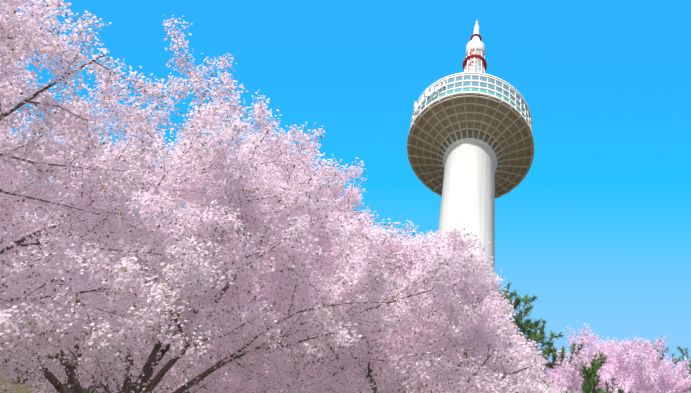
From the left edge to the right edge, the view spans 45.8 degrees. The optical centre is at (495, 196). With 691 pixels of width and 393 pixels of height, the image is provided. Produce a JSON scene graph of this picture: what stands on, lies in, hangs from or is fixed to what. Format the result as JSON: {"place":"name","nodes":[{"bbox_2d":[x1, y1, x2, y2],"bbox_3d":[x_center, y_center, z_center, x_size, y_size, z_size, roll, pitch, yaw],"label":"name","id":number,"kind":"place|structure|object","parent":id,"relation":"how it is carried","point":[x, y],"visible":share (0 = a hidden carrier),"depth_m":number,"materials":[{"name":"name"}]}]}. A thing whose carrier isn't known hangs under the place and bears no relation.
{"place":"outdoors","nodes":[
{"label":"outdoors","id":0,"kind":"place"},
{"bbox_2d":[0,353,388,392],"bbox_3d":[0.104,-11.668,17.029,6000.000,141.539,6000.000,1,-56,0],"label":"hill","id":1,"kind":"structure","parent":0,"point":[18,387],"depth_m":32.27,"materials":[{"name":"plant"}]},
{"bbox_2d":[6,167,167,378],"bbox_3d":[-19.561,4.166,35.391,12.692,11.970,11.695,1,-56,0],"label":"cherry tree","id":2,"kind":"object","parent":1,"relation":"on","point":[75,353],"depth_m":37.06,"materials":[{"name":"pink plant"}]},
{"bbox_2d":[0,0,233,392],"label":"cherry tree","id":3,"kind":"object","parent":1,"relation":"on","point":[22,310],"depth_m":9.35,"materials":[{"name":"pink plant"}]},
{"bbox_2d":[16,97,227,392],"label":"cherry tree","id":4,"kind":"object","parent":1,"relation":"on","point":[44,388],"depth_m":22.71,"materials":[{"name":"pink plant"}]},
{"bbox_2d":[0,15,484,392],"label":"cherry tree","id":5,"kind":"object","parent":1,"relation":"on","point":[252,209],"depth_m":13.53,"materials":[{"name":"pink plant"}]},
{"bbox_2d":[173,179,350,392],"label":"cherry tree","id":6,"kind":"object","parent":1,"relation":"on","point":[243,343],"depth_m":34.45,"materials":[{"name":"pink plant"}]},
{"bbox_2d":[58,93,502,392],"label":"cherry tree","id":7,"kind":"object","parent":1,"relation":"on","point":[409,245],"depth_m":18.33,"materials":[{"name":"pink plant"}]},
{"bbox_2d":[182,170,552,392],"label":"cherry tree","id":8,"kind":"object","parent":1,"relation":"on","point":[512,336],"depth_m":20.69,"materials":[{"name":"pink plant"}]},
{"bbox_2d":[210,90,570,392],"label":"cherry tree","id":9,"kind":"object","parent":1,"relation":"on","point":[441,317],"depth_m":16.23,"materials":[{"name":"pink plant"}]},
{"bbox_2d":[438,138,496,290],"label":"tower shaft","id":10,"kind":"object","parent":1,"relation":"on","point":[468,189],"visible":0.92,"depth_m":177.72,"materials":[{"name":"white concrete"}]},
{"bbox_2d":[407,91,533,198],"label":"observation deck underside","id":11,"kind":"object","parent":10,"relation":"on","point":[498,125],"visible":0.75,"depth_m":197.35,"materials":[{"name":"metal"}]},
{"bbox_2d":[411,72,531,130],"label":"tower pod windows","id":12,"kind":"structure","parent":10,"relation":"on","point":[484,83],"depth_m":200.69,"materials":[{"name":"glass"}]},
{"bbox_2d":[414,82,444,111],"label":"sign lettering","id":13,"kind":"object","parent":12,"relation":"attached to","point":[429,94],"visible":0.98,"depth_m":198.96},
{"bbox_2d":[463,21,486,72],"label":"antenna spire","id":14,"kind":"structure","parent":12,"relation":"on","point":[475,54],"depth_m":245.28,"materials":[{"name":"white metal"}]},
{"bbox_2d":[415,236,558,392],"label":"cherry tree","id":15,"kind":"object","parent":1,"relation":"on","point":[521,339],"depth_m":26.11,"materials":[{"name":"pink plant"}]},
{"bbox_2d":[486,271,568,392],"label":"cherry tree","id":16,"kind":"object","parent":1,"relation":"on","point":[554,390],"depth_m":31.46,"materials":[{"name":"pink plant"}]},
{"bbox_2d":[496,281,585,369],"bbox_3d":[1.529,9.412,41.504,6.790,12.704,6.537,1,-56,0],"label":"pine tree","id":17,"kind":"object","parent":1,"relation":"on","point":[549,349],"depth_m":43.09,"materials":[{"name":"green plant"}]},
{"bbox_2d":[536,350,596,392],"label":"cherry tree","id":18,"kind":"object","parent":1,"relation":"on","point":[572,371],"depth_m":42.16,"materials":[{"name":"pink plant"}]},
{"bbox_2d":[532,345,628,389],"bbox_3d":[3.703,14.082,49.477,9.308,7.880,8.451,1,-56,0],"label":"cherry tree","id":19,"kind":"object","parent":1,"relation":"on","point":[557,374],"depth_m":49.65,"materials":[{"name":"pink plant"}]},
{"bbox_2d":[556,372,605,389],"bbox_3d":[1.270,12.704,45.458,9.652,8.896,7.310,23,-59,-15],"label":"cherry tree","id":20,"kind":"object","parent":1,"relation":"on","point":[565,383],"depth_m":45.30,"materials":[{"name":"pink plant"}]},
{"bbox_2d":[544,350,631,392],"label":"pine tree","id":21,"kind":"object","parent":1,"relation":"on","point":[588,372],"depth_m":40.78,"materials":[{"name":"green plant"}]},
{"bbox_2d":[564,323,647,392],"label":"cherry tree","id":22,"kind":"object","parent":1,"relation":"on","point":[593,347],"depth_m":50.67,"materials":[{"name":"pink plant"}]},
{"bbox_2d":[548,343,675,392],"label":"cherry tree","id":23,"kind":"object","parent":1,"relation":"on","point":[640,375],"depth_m":44.82,"materials":[{"name":"pink plant"}]},
{"bbox_2d":[586,337,674,392],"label":"cherry tree","id":24,"kind":"object","parent":1,"relation":"on","point":[604,345],"visible":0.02,"depth_m":54.42,"materials":[{"name":"pink plant"}]},
{"bbox_2d":[597,341,688,387],"bbox_3d":[10.441,14.902,58.898,8.652,7.966,6.498,32,-62,-20],"label":"cherry tree","id":25,"kind":"object","parent":1,"relation":"on","point":[648,360],"visible":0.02,"depth_m":59.23,"materials":[{"name":"pink plant"}]},
{"bbox_2d":[621,338,677,387],"bbox_3d":[9.246,14.322,56.813,6.470,8.313,9.129,-35,-63,22],"label":"cherry tree","id":26,"kind":"object","parent":1,"relation":"on","point":[642,361],"depth_m":56.95,"materials":[{"name":"pink plant"}]},
{"bbox_2d":[624,334,690,392],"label":"cherry tree","id":27,"kind":"object","parent":1,"relation":"on","point":[660,367],"depth_m":55.29,"materials":[{"name":"pink plant"}]},
{"bbox_2d":[638,337,690,390],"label":"cherry tree","id":28,"kind":"object","parent":1,"relation":"on","point":[654,348],"depth_m":60.55,"materials":[{"name":"pink plant"}]},
{"bbox_2d":[676,346,690,391],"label":"pine tree","id":29,"kind":"object","parent":1,"relation":"on","point":[681,351],"depth_m":63.01,"materials":[{"name":"green plant"}]},
{"bbox_2d":[0,0,690,376],"label":"sky","id":30,"kind":"structure","parent":0,"point":[598,225],"materials":[{"name":"blue"}]}
]}

